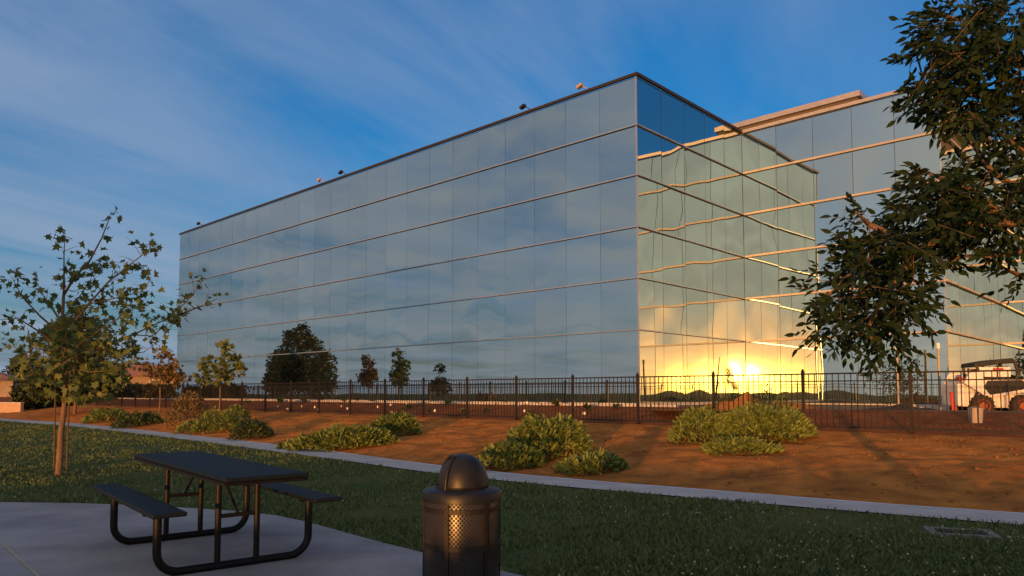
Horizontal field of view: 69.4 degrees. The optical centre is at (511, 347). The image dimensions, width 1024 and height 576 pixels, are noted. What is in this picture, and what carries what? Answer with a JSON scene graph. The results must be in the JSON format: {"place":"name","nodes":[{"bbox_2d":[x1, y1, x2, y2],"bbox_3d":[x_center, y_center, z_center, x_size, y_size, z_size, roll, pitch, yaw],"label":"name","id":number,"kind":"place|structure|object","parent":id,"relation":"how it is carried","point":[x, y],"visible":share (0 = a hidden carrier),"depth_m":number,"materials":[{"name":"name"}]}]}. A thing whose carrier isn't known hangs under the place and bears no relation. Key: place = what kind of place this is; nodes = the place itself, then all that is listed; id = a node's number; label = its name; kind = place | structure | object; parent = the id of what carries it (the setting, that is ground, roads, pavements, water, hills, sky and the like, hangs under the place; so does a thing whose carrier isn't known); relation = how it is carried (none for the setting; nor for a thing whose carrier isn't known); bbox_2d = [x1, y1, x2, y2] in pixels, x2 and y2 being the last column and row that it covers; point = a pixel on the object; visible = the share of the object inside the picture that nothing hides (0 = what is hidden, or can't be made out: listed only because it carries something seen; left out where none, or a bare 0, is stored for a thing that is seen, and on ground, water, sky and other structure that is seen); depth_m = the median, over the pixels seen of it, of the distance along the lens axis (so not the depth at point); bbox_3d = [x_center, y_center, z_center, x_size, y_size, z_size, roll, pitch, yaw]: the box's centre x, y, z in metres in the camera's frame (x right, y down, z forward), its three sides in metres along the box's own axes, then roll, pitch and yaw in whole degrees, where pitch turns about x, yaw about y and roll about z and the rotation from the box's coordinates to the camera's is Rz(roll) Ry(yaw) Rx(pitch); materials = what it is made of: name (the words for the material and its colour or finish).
{"place":"outdoors","nodes":[
{"label":"outdoors","id":0,"kind":"place"},
{"bbox_2d":[113,365,176,384],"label":"house","id":1,"kind":"structure","parent":0,"point":[136,378],"depth_m":87.22,"materials":[{"name":"paint"}]},
{"bbox_2d":[0,502,520,575],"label":"concrete pad","id":2,"kind":"object","parent":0,"point":[59,539],"visible":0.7,"depth_m":7.09,"materials":[{"name":"grey concrete"}]},
{"bbox_2d":[0,541,39,575],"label":"expansion joint","id":3,"kind":"object","parent":2,"relation":"on","point":[20,559],"depth_m":6.56,"materials":[{"name":"grey concrete"}]},
{"bbox_2d":[91,451,341,575],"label":"picnic table","id":4,"kind":"object","parent":2,"relation":"on","point":[219,471],"visible":1,"depth_m":6.49,"materials":[{"name":"black metal"}]},
{"bbox_2d":[422,454,501,575],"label":"trash can","id":5,"kind":"object","parent":2,"relation":"on","point":[461,498],"visible":1,"depth_m":5.42,"materials":[{"name":"metal"}]},
{"bbox_2d":[0,405,1023,512],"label":"dirt bank","id":6,"kind":"structure","parent":0,"point":[683,466],"depth_m":13.47,"materials":[{"name":"brown soil"}]},
{"bbox_2d":[0,402,24,412],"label":"block wall","id":7,"kind":"structure","parent":6,"relation":"on","point":[7,407],"depth_m":48.38,"materials":[{"name":"concrete"}]},
{"bbox_2d":[15,305,132,413],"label":"dense tree","id":8,"kind":"object","parent":6,"relation":"on","point":[82,358],"visible":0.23,"depth_m":42.01,"materials":[{"name":"green plant"}]},
{"bbox_2d":[81,407,127,423],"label":"bank shrub","id":9,"kind":"object","parent":6,"relation":"on","point":[94,415],"visible":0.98,"depth_m":35.43,"materials":[{"name":"green plant"}]},
{"bbox_2d":[109,409,163,428],"bbox_3d":[-16.143,3.057,31.859,2.132,0.896,2.682,2,-4,-30],"label":"bank shrub","id":10,"kind":"object","parent":6,"relation":"on","point":[135,417],"visible":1,"depth_m":31.36,"materials":[{"name":"green plant"}]},
{"bbox_2d":[137,344,191,413],"bbox_3d":[-17.513,1.598,37.206,2.733,3.654,1.426,0,-3,0],"label":"slim tree","id":11,"kind":"object","parent":6,"relation":"on","point":[166,372],"visible":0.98,"depth_m":37.06,"materials":[{"name":"orange plant"}]},
{"bbox_2d":[163,390,209,427],"bbox_3d":[-12.981,2.418,29.674,1.788,1.491,2.203,0,-3,0],"label":"bank shrub","id":12,"kind":"object","parent":6,"relation":"on","point":[193,405],"visible":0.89,"depth_m":29.48,"materials":[{"name":"brown plant"}]},
{"bbox_2d":[171,404,251,434],"bbox_3d":[-11.047,2.670,27.908,2.726,1.091,4.505,0,-3,0],"label":"bank shrub","id":13,"kind":"object","parent":6,"relation":"on","point":[230,417],"visible":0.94,"depth_m":26.60,"materials":[{"name":"green plant"}]},
{"bbox_2d":[192,338,247,413],"bbox_3d":[-13.726,1.371,34.826,2.649,3.695,1.364,0,-3,0],"label":"slim tree","id":14,"kind":"object","parent":6,"relation":"on","point":[238,365],"visible":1,"depth_m":34.79,"materials":[{"name":"green plant"}]},
{"bbox_2d":[228,417,275,440],"bbox_3d":[-8.280,2.559,23.573,1.430,0.742,1.402,0,-3,0],"label":"bank shrub","id":15,"kind":"object","parent":6,"relation":"on","point":[260,428],"visible":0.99,"depth_m":23.27,"materials":[{"name":"green plant"}]},
{"bbox_2d":[275,410,423,451],"bbox_3d":[-4.032,2.244,20.180,4.290,1.063,2.999,3,-4,-38],"label":"bank shrub","id":16,"kind":"object","parent":6,"relation":"on","point":[378,430],"visible":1,"depth_m":19.18,"materials":[{"name":"green plant"}]},
{"bbox_2d":[476,412,631,475],"bbox_3d":[0.497,1.841,14.560,2.736,1.122,3.829,1,-4,-12],"label":"bank shrub","id":17,"kind":"object","parent":6,"relation":"on","point":[527,441],"visible":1,"depth_m":14.53,"materials":[{"name":"green plant"}]},
{"bbox_2d":[90,410,1023,509],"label":"soil clods","id":18,"kind":"object","parent":6,"relation":"on","point":[882,492],"visible":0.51,"depth_m":14.36,"materials":[{"name":"brown soil"}]},
{"bbox_2d":[96,369,1023,433],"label":"metal fence","id":19,"kind":"object","parent":6,"relation":"on","point":[170,398],"visible":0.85,"depth_m":21.86,"materials":[{"name":"metal"}]},
{"bbox_2d":[665,399,818,455],"bbox_3d":[5.024,1.611,15.539,3.352,1.094,3.294,0,-3,0],"label":"bank shrub","id":20,"kind":"object","parent":6,"relation":"on","point":[723,432],"visible":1,"depth_m":15.67,"materials":[{"name":"green plant"}]},
{"bbox_2d":[0,420,1023,575],"bbox_3d":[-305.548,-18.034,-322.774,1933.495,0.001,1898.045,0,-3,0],"label":"lawn","id":21,"kind":"structure","parent":0,"point":[816,514],"depth_m":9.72,"materials":[{"name":"plant"}]},
{"bbox_2d":[53,378,55,470],"bbox_3d":[-8.709,1.464,14.095,0.068,1.982,0.029,0,-3,0],"label":"tree stake","id":22,"kind":"object","parent":21,"relation":"on","point":[54,429],"visible":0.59,"depth_m":14.08,"materials":[{"name":"brown wood"}]},
{"bbox_2d":[66,370,70,470],"bbox_3d":[-8.451,1.441,14.096,0.035,2.028,0.029,0,-3,0],"label":"tree stake","id":23,"kind":"object","parent":21,"relation":"on","point":[68,428],"visible":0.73,"depth_m":14.08,"materials":[{"name":"brown wood"}]},
{"bbox_2d":[0,206,228,476],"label":"young tree","id":24,"kind":"object","parent":21,"relation":"on","point":[59,340],"visible":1,"depth_m":13.16,"materials":[{"name":"green plant"}]},
{"bbox_2d":[4,449,1023,575],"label":"clover flowers","id":25,"kind":"object","parent":21,"relation":"on","point":[780,557],"visible":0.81,"depth_m":7.45,"materials":[{"name":"plant"}]},
{"bbox_2d":[778,0,1023,387],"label":"ash tree","id":26,"kind":"object","parent":21,"relation":"on","point":[965,216],"visible":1,"depth_m":3.51,"materials":[{"name":"green plant"}]},
{"bbox_2d":[923,526,1001,539],"bbox_3d":[4.790,1.982,7.898,0.644,0.051,0.461,-1,-4,20],"label":"drain grate","id":27,"kind":"object","parent":21,"relation":"on","point":[983,535],"visible":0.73,"depth_m":7.84,"materials":[{"name":"metal"}]},
{"bbox_2d":[0,397,1023,437],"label":"planting soil","id":28,"kind":"structure","parent":0,"point":[362,407],"depth_m":20.98,"materials":[{"name":"brown soil"}]},
{"bbox_2d":[7,382,88,409],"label":"hedge","id":29,"kind":"object","parent":28,"relation":"on","point":[18,396],"visible":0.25,"depth_m":49.99,"materials":[{"name":"green plant"}]},
{"bbox_2d":[84,382,175,399],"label":"hedge","id":30,"kind":"object","parent":28,"relation":"on","point":[170,389],"visible":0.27,"depth_m":57.42,"materials":[{"name":"green plant"}]},
{"bbox_2d":[551,398,559,405],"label":"seedling","id":31,"kind":"object","parent":28,"relation":"on","point":[553,402],"visible":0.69,"depth_m":25.70,"materials":[{"name":"green plant"}]},
{"bbox_2d":[584,403,593,410],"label":"seedling","id":32,"kind":"object","parent":28,"relation":"on","point":[585,406],"visible":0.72,"depth_m":23.78,"materials":[{"name":"green plant"}]},
{"bbox_2d":[745,383,794,408],"bbox_3d":[6.063,1.407,17.881,1.466,1.155,1.282,-2,-4,35],"label":"tall weed","id":33,"kind":"object","parent":28,"relation":"on","point":[771,398],"visible":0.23,"depth_m":17.80,"materials":[{"name":"green plant"}]},
{"bbox_2d":[967,406,983,422],"bbox_3d":[10.064,1.442,16.061,0.322,0.364,0.314,0,-3,0],"label":"plastic pail","id":34,"kind":"object","parent":28,"relation":"on","point":[973,412],"visible":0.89,"depth_m":15.95,"materials":[{"name":"plastic"}]},
{"bbox_2d":[0,419,1023,523],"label":"footpath","id":35,"kind":"structure","parent":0,"point":[973,515],"depth_m":11.41,"materials":[{"name":"concrete"}]},
{"bbox_2d":[0,0,1023,512],"label":"sky","id":36,"kind":"structure","parent":0,"point":[173,115],"materials":[{"name":"blue"}]},
{"bbox_2d":[678,404,1023,411],"bbox_3d":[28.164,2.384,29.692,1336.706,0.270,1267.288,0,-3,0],"label":"yard","id":37,"kind":"structure","parent":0,"point":[848,407],"depth_m":24.35,"materials":[{"name":"brown soil"}]},
{"bbox_2d":[0,373,22,396],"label":"house","id":38,"kind":"structure","parent":37,"relation":"on","point":[5,388],"depth_m":77.02,"materials":[{"name":"paint"}]},
{"bbox_2d":[0,353,44,374],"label":"tree","id":39,"kind":"object","parent":37,"relation":"on","point":[8,370],"visible":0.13,"depth_m":109.03,"materials":[{"name":"green plant"}]},
{"bbox_2d":[112,398,677,406],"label":"kerb","id":40,"kind":"structure","parent":37,"relation":"on","point":[640,405],"depth_m":28.61,"materials":[{"name":"concrete"}]},
{"bbox_2d":[176,72,1023,409],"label":"office building","id":41,"kind":"structure","parent":37,"relation":"on","point":[614,236],"depth_m":29.74,"materials":[{"name":"glass"}]},
{"bbox_2d":[651,391,823,410],"bbox_3d":[6.816,1.524,21.447,5.280,0.550,1.980,0,-3,0],"label":"earth mound","id":42,"kind":"object","parent":37,"relation":"on","point":[745,399],"visible":0.33,"depth_m":21.11,"materials":[{"name":"brown soil"}]},
{"bbox_2d":[895,347,899,403],"bbox_3d":[13.118,1.026,25.184,0.240,2.274,0.240,0,-3,0],"label":"pale post","id":43,"kind":"object","parent":37,"relation":"on","point":[897,381],"visible":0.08,"depth_m":25.14,"materials":[{"name":"paint"}]},
{"bbox_2d":[862,402,936,409],"bbox_3d":[10.354,1.556,19.642,3.080,0.267,1.540,0,-3,0],"label":"dark earth pile","id":44,"kind":"object","parent":37,"relation":"on","point":[900,407],"visible":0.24,"depth_m":19.41,"materials":[{"name":"brown soil"}]},
{"bbox_2d":[936,343,941,409],"bbox_3d":[14.079,1.029,24.382,0.240,2.433,0.240,0,-3,0],"label":"pale post","id":45,"kind":"object","parent":37,"relation":"on","point":[938,354],"visible":0.63,"depth_m":24.38,"materials":[{"name":"paint"}]},
{"bbox_2d":[949,392,956,409],"bbox_3d":[13.107,1.679,21.944,0.225,0.740,0.040,-1,-4,12],"label":"red board","id":46,"kind":"object","parent":37,"relation":"on","point":[951,399],"visible":0.57,"depth_m":21.94,"materials":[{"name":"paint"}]},
{"bbox_2d":[941,358,1023,410],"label":"skid loader","id":47,"kind":"object","parent":37,"relation":"on","point":[998,363],"visible":0.61,"depth_m":22.03,"materials":[{"name":"white paint"}]},
{"bbox_2d":[941,383,960,405],"bbox_3d":[13.483,1.435,22.717,0.110,0.682,1.155,0,-3,8],"label":"rear door","id":48,"kind":"structure","parent":47,"relation":"in","point":[957,386],"depth_m":22.64,"materials":[{"name":"white paint"}]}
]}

